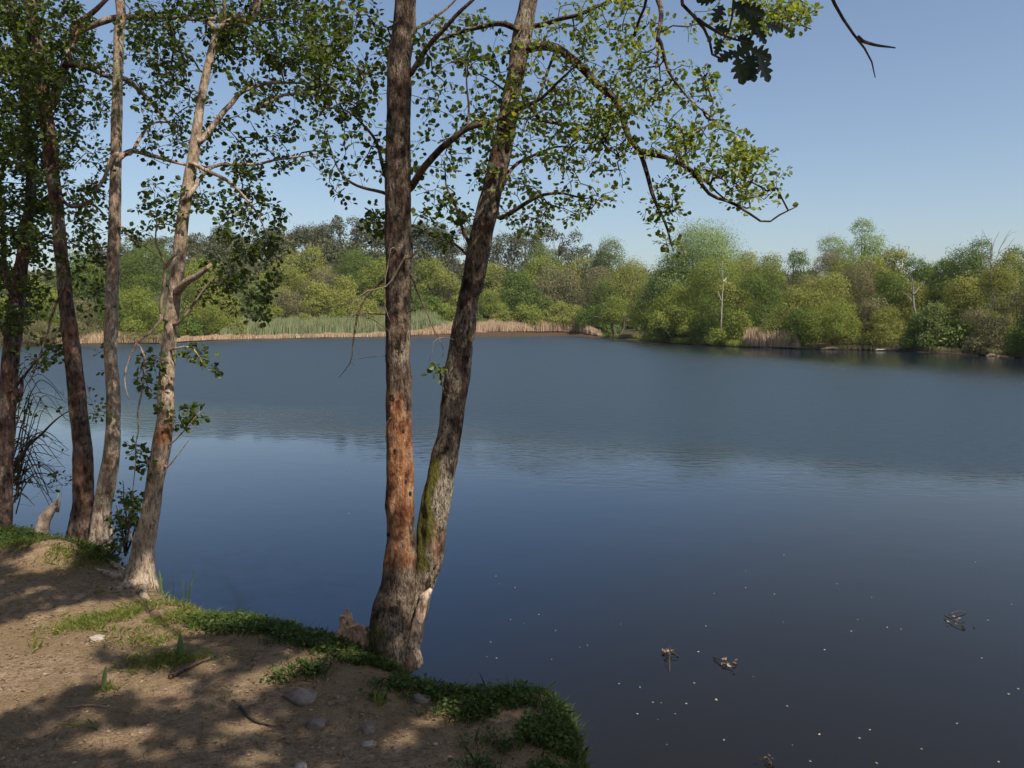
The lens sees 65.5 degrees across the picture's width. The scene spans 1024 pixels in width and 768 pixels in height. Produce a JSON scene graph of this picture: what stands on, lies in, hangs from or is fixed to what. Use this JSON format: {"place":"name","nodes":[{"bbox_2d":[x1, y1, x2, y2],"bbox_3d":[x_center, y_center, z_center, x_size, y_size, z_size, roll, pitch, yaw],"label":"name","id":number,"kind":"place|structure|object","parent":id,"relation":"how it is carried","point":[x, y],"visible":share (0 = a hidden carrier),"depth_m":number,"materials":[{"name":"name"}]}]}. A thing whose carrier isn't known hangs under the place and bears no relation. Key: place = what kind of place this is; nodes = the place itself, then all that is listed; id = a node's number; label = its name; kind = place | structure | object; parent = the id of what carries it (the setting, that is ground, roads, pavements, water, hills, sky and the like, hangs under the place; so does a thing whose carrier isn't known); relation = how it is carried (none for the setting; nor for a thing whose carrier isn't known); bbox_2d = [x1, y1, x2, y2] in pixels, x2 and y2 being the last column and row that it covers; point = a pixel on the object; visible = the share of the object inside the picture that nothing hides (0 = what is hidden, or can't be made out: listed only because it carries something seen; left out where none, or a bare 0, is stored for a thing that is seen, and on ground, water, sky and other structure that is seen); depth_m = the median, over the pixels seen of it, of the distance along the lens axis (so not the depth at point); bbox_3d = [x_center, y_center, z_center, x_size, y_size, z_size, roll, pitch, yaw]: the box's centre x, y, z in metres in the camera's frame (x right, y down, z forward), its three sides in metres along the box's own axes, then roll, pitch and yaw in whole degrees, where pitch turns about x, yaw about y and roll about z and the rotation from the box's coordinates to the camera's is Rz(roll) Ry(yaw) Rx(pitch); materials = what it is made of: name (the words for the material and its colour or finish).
{"place":"outdoors","nodes":[
{"label":"outdoors","id":0,"kind":"place"},
{"bbox_2d":[0,336,1023,767],"bbox_3d":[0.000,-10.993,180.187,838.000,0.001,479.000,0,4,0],"label":"water","id":1,"kind":"structure","parent":0,"point":[778,522],"depth_m":11.21,"materials":[{"name":"liquid"}]},
{"bbox_2d":[0,260,1023,767],"bbox_3d":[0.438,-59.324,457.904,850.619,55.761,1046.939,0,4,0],"label":"ground","id":2,"kind":"structure","parent":0,"point":[148,696],"depth_m":3.40,"materials":[{"name":"soil"}]},
{"bbox_2d":[0,274,58,339],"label":"bush","id":3,"kind":"object","parent":2,"relation":"on","point":[46,303],"visible":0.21,"depth_m":101.36,"materials":[{"name":"green plant"}]},
{"bbox_2d":[0,318,61,344],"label":"bush","id":4,"kind":"object","parent":2,"relation":"on","point":[39,324],"visible":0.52,"depth_m":96.43,"materials":[{"name":"green plant"}]},
{"bbox_2d":[0,0,63,525],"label":"alder tree","id":5,"kind":"object","parent":2,"relation":"on","point":[16,278],"visible":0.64,"depth_m":6.41,"materials":[{"name":"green plant"}]},
{"bbox_2d":[13,367,71,513],"bbox_3d":[-4.005,0.510,6.755,1.126,1.319,0.562,2,5,28],"label":"bramble","id":6,"kind":"object","parent":2,"relation":"on","point":[18,466],"visible":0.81,"depth_m":6.71,"materials":[{"name":"green plant"}]},
{"bbox_2d":[34,493,61,535],"bbox_3d":[-3.534,1.021,6.055,0.225,0.401,0.102,0,4,0],"label":"broken stump","id":7,"kind":"object","parent":2,"relation":"on","point":[44,519],"visible":0.84,"depth_m":6.03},
{"bbox_2d":[56,298,103,335],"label":"bush","id":8,"kind":"object","parent":2,"relation":"on","point":[81,324],"visible":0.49,"depth_m":102.46,"materials":[{"name":"green plant"}]},
{"bbox_2d":[44,248,129,331],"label":"tree","id":9,"kind":"object","parent":2,"relation":"on","point":[85,290],"visible":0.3,"depth_m":127.67,"materials":[{"name":"green plant"}]},
{"bbox_2d":[0,0,205,540],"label":"alder tree","id":10,"kind":"object","parent":2,"relation":"on","point":[45,76],"visible":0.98,"depth_m":5.91,"materials":[{"name":"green plant"}]},
{"bbox_2d":[57,330,161,343],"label":"reeds","id":11,"kind":"object","parent":2,"relation":"on","point":[96,337],"visible":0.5,"depth_m":104.79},
{"bbox_2d":[0,524,241,729],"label":"grass","id":12,"kind":"structure","parent":2,"relation":"on","point":[90,621],"depth_m":4.29,"materials":[{"name":"plant"}]},
{"bbox_2d":[103,482,138,558],"bbox_3d":[-2.686,0.923,5.462,0.245,0.553,0.456,-2,5,-22],"label":"bush","id":13,"kind":"object","parent":2,"relation":"on","point":[124,542],"visible":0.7,"depth_m":5.43,"materials":[{"name":"green plant"}]},
{"bbox_2d":[51,0,205,550],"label":"alder tree","id":14,"kind":"object","parent":2,"relation":"on","point":[104,493],"visible":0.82,"depth_m":5.89,"materials":[{"name":"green plant"}]},
{"bbox_2d":[119,240,172,321],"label":"tree","id":15,"kind":"object","parent":2,"relation":"on","point":[144,276],"visible":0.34,"depth_m":148.17,"materials":[{"name":"green plant"}]},
{"bbox_2d":[118,284,178,340],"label":"bush","id":16,"kind":"object","parent":2,"relation":"on","point":[145,324],"visible":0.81,"depth_m":106.44,"materials":[{"name":"green plant"}]},
{"bbox_2d":[179,255,238,329],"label":"tree","id":17,"kind":"object","parent":2,"relation":"on","point":[193,269],"visible":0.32,"depth_m":156.78,"materials":[{"name":"green plant"}]},
{"bbox_2d":[190,304,232,335],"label":"bush","id":18,"kind":"object","parent":2,"relation":"on","point":[208,312],"visible":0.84,"depth_m":129.80,"materials":[{"name":"green plant"}]},
{"bbox_2d":[192,288,249,333],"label":"bush","id":19,"kind":"object","parent":2,"relation":"on","point":[225,310],"visible":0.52,"depth_m":132.05,"materials":[{"name":"green plant"}]},
{"bbox_2d":[95,0,352,601],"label":"alder tree","id":20,"kind":"object","parent":2,"relation":"on","point":[140,566],"visible":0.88,"depth_m":5.01,"materials":[{"name":"green plant"}]},
{"bbox_2d":[228,281,278,319],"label":"bush","id":21,"kind":"object","parent":2,"relation":"on","point":[243,302],"visible":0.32,"depth_m":147.22,"materials":[{"name":"green plant"}]},
{"bbox_2d":[246,261,309,298],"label":"bush","id":22,"kind":"object","parent":2,"relation":"on","point":[283,284],"visible":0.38,"depth_m":192.76,"materials":[{"name":"green plant"}]},
{"bbox_2d":[255,288,318,318],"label":"bush","id":23,"kind":"object","parent":2,"relation":"on","point":[290,301],"visible":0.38,"depth_m":158.81,"materials":[{"name":"green plant"}]},
{"bbox_2d":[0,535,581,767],"bbox_3d":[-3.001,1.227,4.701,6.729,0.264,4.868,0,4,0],"label":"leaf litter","id":24,"kind":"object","parent":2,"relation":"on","point":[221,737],"visible":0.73,"depth_m":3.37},
{"bbox_2d":[0,522,588,767],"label":"ground cover","id":25,"kind":"object","parent":2,"relation":"on","point":[316,640],"visible":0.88,"depth_m":3.50,"materials":[{"name":"plant"}]},
{"bbox_2d":[282,687,317,705],"bbox_3d":[-0.907,1.354,3.446,0.162,0.059,0.121,3,5,31],"label":"stone","id":26,"kind":"object","parent":2,"relation":"on","point":[299,696],"visible":0.89,"depth_m":3.41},
{"bbox_2d":[275,242,332,289],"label":"tree","id":27,"kind":"object","parent":2,"relation":"on","point":[314,253],"visible":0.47,"depth_m":200.29,"materials":[{"name":"green plant"}]},
{"bbox_2d":[288,221,319,249],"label":"pine tree","id":28,"kind":"object","parent":2,"relation":"on","point":[304,232],"visible":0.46,"depth_m":274.41,"materials":[{"name":"green plant"}]},
{"bbox_2d":[0,236,637,311],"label":"wood","id":29,"kind":"object","parent":2,"relation":"on","point":[329,253],"visible":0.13,"depth_m":233.70,"materials":[{"name":"plant"}]},
{"bbox_2d":[160,329,486,343],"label":"reeds","id":30,"kind":"object","parent":2,"relation":"on","point":[277,336],"visible":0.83,"depth_m":142.01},
{"bbox_2d":[308,220,339,251],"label":"pine tree","id":31,"kind":"object","parent":2,"relation":"on","point":[322,234],"visible":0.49,"depth_m":261.43,"materials":[{"name":"green plant"}]},
{"bbox_2d":[300,268,349,299],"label":"bush","id":32,"kind":"object","parent":2,"relation":"on","point":[325,277],"visible":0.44,"depth_m":189.55,"materials":[{"name":"green plant"}]},
{"bbox_2d":[285,278,376,325],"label":"bush","id":33,"kind":"object","parent":2,"relation":"on","point":[320,292],"visible":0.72,"depth_m":159.24,"materials":[{"name":"green plant"}]},
{"bbox_2d":[219,309,449,335],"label":"reeds","id":34,"kind":"object","parent":2,"relation":"on","point":[344,324],"visible":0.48,"depth_m":149.63,"materials":[{"name":"plant"}]},
{"bbox_2d":[334,608,368,651],"bbox_3d":[-0.811,1.250,4.049,0.223,0.224,0.094,1,5,19],"label":"rotten root","id":35,"kind":"object","parent":2,"relation":"on","point":[350,628],"visible":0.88,"depth_m":4.04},
{"bbox_2d":[329,245,375,293],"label":"tree","id":36,"kind":"object","parent":2,"relation":"on","point":[352,265],"visible":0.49,"depth_m":200.02,"materials":[{"name":"green plant"}]},
{"bbox_2d":[353,256,385,302],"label":"tree","id":37,"kind":"object","parent":2,"relation":"on","point":[372,281],"visible":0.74,"depth_m":191.70,"materials":[{"name":"green plant"}]},
{"bbox_2d":[411,292,447,315],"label":"bush","id":38,"kind":"object","parent":2,"relation":"on","point":[427,302],"visible":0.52,"depth_m":174.99,"materials":[{"name":"green plant"}]},
{"bbox_2d":[413,255,447,294],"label":"tree","id":39,"kind":"object","parent":2,"relation":"on","point":[425,283],"visible":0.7,"depth_m":209.50,"materials":[{"name":"green plant"}]},
{"bbox_2d":[430,266,461,305],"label":"bush","id":40,"kind":"object","parent":2,"relation":"on","point":[448,291],"visible":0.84,"depth_m":197.38,"materials":[{"name":"green plant"}]},
{"bbox_2d":[480,262,504,298],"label":"bush","id":41,"kind":"object","parent":2,"relation":"on","point":[490,270],"visible":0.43,"depth_m":210.32,"materials":[{"name":"green plant"}]},
{"bbox_2d":[478,288,509,317],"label":"bush","id":42,"kind":"object","parent":2,"relation":"on","point":[489,301],"visible":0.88,"depth_m":182.46,"materials":[{"name":"green plant"}]},
{"bbox_2d":[396,669,596,767],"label":"grass","id":43,"kind":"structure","parent":2,"relation":"on","point":[548,695],"depth_m":3.31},
{"bbox_2d":[420,318,601,335],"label":"reeds","id":44,"kind":"object","parent":2,"relation":"on","point":[493,325],"visible":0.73,"depth_m":169.75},
{"bbox_2d":[494,230,530,273],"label":"pine tree","id":45,"kind":"object","parent":2,"relation":"on","point":[516,243],"visible":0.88,"depth_m":263.83,"materials":[{"name":"green plant"}]},
{"bbox_2d":[30,257,1019,285],"bbox_3d":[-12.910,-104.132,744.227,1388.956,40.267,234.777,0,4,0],"label":"distant wood","id":46,"kind":"object","parent":2,"relation":"on","point":[455,265],"visible":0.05,"depth_m":652.41,"materials":[{"name":"plant"}]},
{"bbox_2d":[29,268,1021,349],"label":"undergrowth","id":47,"kind":"object","parent":2,"relation":"on","point":[186,327],"visible":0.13,"depth_m":117.96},
{"bbox_2d":[497,268,556,313],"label":"bush","id":48,"kind":"object","parent":2,"relation":"on","point":[527,297],"visible":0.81,"depth_m":190.58,"materials":[{"name":"green plant"}]},
{"bbox_2d":[502,302,563,325],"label":"bush","id":49,"kind":"object","parent":2,"relation":"on","point":[534,313],"visible":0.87,"depth_m":172.51,"materials":[{"name":"green plant"}]},
{"bbox_2d":[519,253,565,289],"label":"tree","id":50,"kind":"object","parent":2,"relation":"on","point":[543,262],"visible":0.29,"depth_m":217.64,"materials":[{"name":"green plant"}]},
{"bbox_2d":[521,241,563,281],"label":"tree","id":51,"kind":"object","parent":2,"relation":"on","point":[542,250],"visible":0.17,"depth_m":236.18,"materials":[{"name":"green plant"}]},
{"bbox_2d":[279,0,824,672],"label":"alder tree","id":52,"kind":"object","parent":2,"relation":"on","point":[411,570],"visible":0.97,"depth_m":3.92,"materials":[{"name":"green plant"}]},
{"bbox_2d":[531,262,584,312],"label":"bush","id":53,"kind":"object","parent":2,"relation":"on","point":[557,295],"visible":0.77,"depth_m":198.17,"materials":[{"name":"green plant"}]},
{"bbox_2d":[543,300,591,325],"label":"bush","id":54,"kind":"object","parent":2,"relation":"on","point":[566,315],"visible":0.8,"depth_m":173.59,"materials":[{"name":"green plant"}]},
{"bbox_2d":[559,229,583,273],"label":"pine tree","id":55,"kind":"object","parent":2,"relation":"on","point":[567,256],"visible":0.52,"depth_m":273.07,"materials":[{"name":"green plant"}]},
{"bbox_2d":[557,252,596,302],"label":"tree","id":56,"kind":"object","parent":2,"relation":"on","point":[578,268],"visible":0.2,"depth_m":212.66,"materials":[{"name":"green plant"}]},
{"bbox_2d":[570,265,612,314],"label":"bush","id":57,"kind":"object","parent":2,"relation":"on","point":[589,283],"visible":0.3,"depth_m":186.34,"materials":[{"name":"green plant"}]},
{"bbox_2d":[572,277,627,330],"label":"bush","id":58,"kind":"object","parent":2,"relation":"on","point":[601,301],"visible":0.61,"depth_m":167.81,"materials":[{"name":"green plant"}]},
{"bbox_2d":[578,234,628,296],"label":"tree","id":59,"kind":"object","parent":2,"relation":"on","point":[606,262],"visible":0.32,"depth_m":209.69,"materials":[{"name":"green plant"}]},
{"bbox_2d":[592,294,632,334],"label":"tree","id":60,"kind":"object","parent":2,"relation":"on","point":[611,313],"visible":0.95,"depth_m":149.22,"materials":[{"name":"green plant"}]},
{"bbox_2d":[595,255,649,328],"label":"tree","id":61,"kind":"object","parent":2,"relation":"on","point":[629,276],"visible":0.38,"depth_m":169.23,"materials":[{"name":"green plant"}]},
{"bbox_2d":[623,274,661,333],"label":"bush","id":62,"kind":"object","parent":2,"relation":"on","point":[630,310],"visible":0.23,"depth_m":136.38,"materials":[{"name":"green plant"}]},
{"bbox_2d":[646,281,692,339],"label":"bush","id":63,"kind":"object","parent":2,"relation":"on","point":[660,305],"visible":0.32,"depth_m":110.89,"materials":[{"name":"green plant"}]},
{"bbox_2d":[627,250,712,337],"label":"tree","id":64,"kind":"object","parent":2,"relation":"on","point":[672,260],"visible":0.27,"depth_m":113.86,"materials":[{"name":"green plant"}]},
{"bbox_2d":[643,299,706,341],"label":"bush","id":65,"kind":"object","parent":2,"relation":"on","point":[673,310],"visible":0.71,"depth_m":107.68,"materials":[{"name":"green plant"}]},
{"bbox_2d":[602,333,751,346],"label":"shore grass","id":66,"kind":"structure","parent":2,"relation":"on","point":[736,342],"depth_m":103.02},
{"bbox_2d":[635,216,753,334],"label":"tree","id":67,"kind":"object","parent":2,"relation":"on","point":[704,237],"visible":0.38,"depth_m":113.53,"materials":[{"name":"green plant"}]},
{"bbox_2d":[684,295,741,340],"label":"bush","id":68,"kind":"object","parent":2,"relation":"on","point":[706,325],"visible":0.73,"depth_m":100.50,"materials":[{"name":"green plant"}]},
{"bbox_2d":[672,250,757,336],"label":"tree","id":69,"kind":"object","parent":2,"relation":"on","point":[710,282],"visible":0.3,"depth_m":106.27,"materials":[{"name":"green plant"}]},
{"bbox_2d":[705,307,754,344],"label":"bush","id":70,"kind":"object","parent":2,"relation":"on","point":[736,318],"visible":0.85,"depth_m":95.54,"materials":[{"name":"green plant"}]},
{"bbox_2d":[712,277,750,338],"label":"bush","id":71,"kind":"object","parent":2,"relation":"on","point":[730,294],"visible":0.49,"depth_m":101.18,"materials":[{"name":"green plant"}]},
{"bbox_2d":[727,248,773,310],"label":"tree","id":72,"kind":"object","parent":2,"relation":"on","point":[746,255],"visible":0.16,"depth_m":130.27,"materials":[{"name":"green plant"}]},
{"bbox_2d":[733,268,786,335],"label":"tree","id":73,"kind":"object","parent":2,"relation":"on","point":[760,311],"visible":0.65,"depth_m":100.35,"materials":[{"name":"green plant"}]},
{"bbox_2d":[742,250,795,325],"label":"tree","id":74,"kind":"object","parent":2,"relation":"on","point":[775,267],"visible":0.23,"depth_m":117.62,"materials":[{"name":"green plant"}]},
{"bbox_2d":[742,326,800,347],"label":"reeds","id":75,"kind":"object","parent":2,"relation":"on","point":[757,338],"visible":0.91,"depth_m":89.75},
{"bbox_2d":[753,284,816,337],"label":"bush","id":76,"kind":"object","parent":2,"relation":"on","point":[785,307],"visible":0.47,"depth_m":90.42,"materials":[{"name":"green plant"}]},
{"bbox_2d":[680,0,895,84],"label":"oak tree","id":77,"kind":"object","parent":2,"relation":"on","point":[749,68],"visible":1,"depth_m":1.98,"materials":[{"name":"green plant"}]},
{"bbox_2d":[777,248,813,290],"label":"tree","id":78,"kind":"object","parent":2,"relation":"on","point":[793,258],"visible":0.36,"depth_m":118.88,"materials":[{"name":"green plant"}]},
{"bbox_2d":[781,305,817,346],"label":"bush","id":79,"kind":"object","parent":2,"relation":"on","point":[795,323],"visible":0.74,"depth_m":86.96,"materials":[{"name":"green plant"}]},
{"bbox_2d":[783,271,862,339],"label":"bush","id":80,"kind":"object","parent":2,"relation":"on","point":[821,295],"visible":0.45,"depth_m":90.50,"materials":[{"name":"green plant"}]},
{"bbox_2d":[809,248,845,303],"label":"tree","id":81,"kind":"object","parent":2,"relation":"on","point":[823,261],"visible":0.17,"depth_m":108.73,"materials":[{"name":"green plant"}]},
{"bbox_2d":[798,297,870,345],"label":"bush","id":82,"kind":"object","parent":2,"relation":"on","point":[825,329],"visible":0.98,"depth_m":83.93,"materials":[{"name":"green plant"}]},
{"bbox_2d":[814,232,856,302],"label":"tree","id":83,"kind":"object","parent":2,"relation":"on","point":[841,248],"visible":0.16,"depth_m":111.96,"materials":[{"name":"green plant"}]},
{"bbox_2d":[834,256,879,336],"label":"tree","id":84,"kind":"object","parent":2,"relation":"on","point":[862,281],"visible":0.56,"depth_m":93.03,"materials":[{"name":"green plant"}]},
{"bbox_2d":[826,249,890,331],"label":"tree","id":85,"kind":"object","parent":2,"relation":"on","point":[844,265],"visible":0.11,"depth_m":102.67,"materials":[{"name":"green plant"}]},
{"bbox_2d":[843,216,889,270],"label":"tree","id":86,"kind":"object","parent":2,"relation":"on","point":[875,248],"visible":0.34,"depth_m":110.77,"materials":[{"name":"green plant"}]},
{"bbox_2d":[847,293,893,345],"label":"bush","id":87,"kind":"object","parent":2,"relation":"on","point":[871,306],"visible":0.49,"depth_m":84.32,"materials":[{"name":"green plant"}]},
{"bbox_2d":[860,303,908,347],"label":"bush","id":88,"kind":"object","parent":2,"relation":"on","point":[886,333],"visible":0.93,"depth_m":81.81,"materials":[{"name":"green plant"}]},
{"bbox_2d":[864,268,915,339],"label":"tree","id":89,"kind":"object","parent":2,"relation":"on","point":[893,282],"visible":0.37,"depth_m":88.83,"materials":[{"name":"green plant"}]},
{"bbox_2d":[873,243,912,315],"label":"tree","id":90,"kind":"object","parent":2,"relation":"on","point":[891,259],"visible":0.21,"depth_m":105.08,"materials":[{"name":"green plant"}]},
{"bbox_2d":[794,344,1023,357],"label":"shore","id":91,"kind":"structure","parent":2,"relation":"on","point":[996,351],"depth_m":76.60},
{"bbox_2d":[895,278,933,338],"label":"bush","id":92,"kind":"object","parent":2,"relation":"on","point":[919,294],"visible":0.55,"depth_m":86.30,"materials":[{"name":"green plant"}]},
{"bbox_2d":[898,310,936,347],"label":"bush","id":93,"kind":"object","parent":2,"relation":"on","point":[908,338],"visible":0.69,"depth_m":78.00,"materials":[{"name":"green plant"}]},
{"bbox_2d":[899,255,945,312],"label":"tree","id":94,"kind":"object","parent":2,"relation":"on","point":[924,276],"visible":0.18,"depth_m":93.95,"materials":[{"name":"green plant"}]},
{"bbox_2d":[912,300,955,349],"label":"bush","id":95,"kind":"object","parent":2,"relation":"on","point":[936,313],"visible":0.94,"depth_m":76.62,"materials":[{"name":"green plant"}]},
{"bbox_2d":[921,257,961,335],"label":"tree","id":96,"kind":"object","parent":2,"relation":"on","point":[936,294],"visible":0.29,"depth_m":88.96,"materials":[{"name":"green plant"}]},
{"bbox_2d":[929,270,996,344],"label":"tree","id":97,"kind":"object","parent":2,"relation":"on","point":[964,292],"visible":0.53,"depth_m":78.84,"materials":[{"name":"green plant"}]},
{"bbox_2d":[940,236,995,339],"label":"tree","id":98,"kind":"object","parent":2,"relation":"on","point":[974,264],"visible":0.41,"depth_m":83.05,"materials":[{"name":"green plant"}]},
{"bbox_2d":[957,304,1016,354],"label":"bush","id":99,"kind":"object","parent":2,"relation":"on","point":[990,335],"visible":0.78,"depth_m":69.22,"materials":[{"name":"green plant"}]},
{"bbox_2d":[972,250,1023,345],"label":"tree","id":100,"kind":"object","parent":2,"relation":"on","point":[1000,277],"visible":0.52,"depth_m":73.96,"materials":[{"name":"green plant"}]},
{"bbox_2d":[986,244,1023,326],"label":"tree","id":101,"kind":"object","parent":2,"relation":"on","point":[1019,272],"visible":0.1,"depth_m":76.89,"materials":[{"name":"green plant"}]},
{"bbox_2d":[1001,276,1023,338],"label":"bush","id":102,"kind":"object","parent":2,"relation":"on","point":[1014,302],"visible":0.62,"depth_m":67.67,"materials":[{"name":"green plant"}]},
{"bbox_2d":[1002,282,1023,353],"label":"bush","id":103,"kind":"object","parent":2,"relation":"on","point":[1020,338],"visible":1,"depth_m":62.71,"materials":[{"name":"green plant"}]},
{"bbox_2d":[0,0,1023,283],"label":"sky","id":104,"kind":"structure","parent":0,"point":[930,148],"materials":[{"name":"blue"}]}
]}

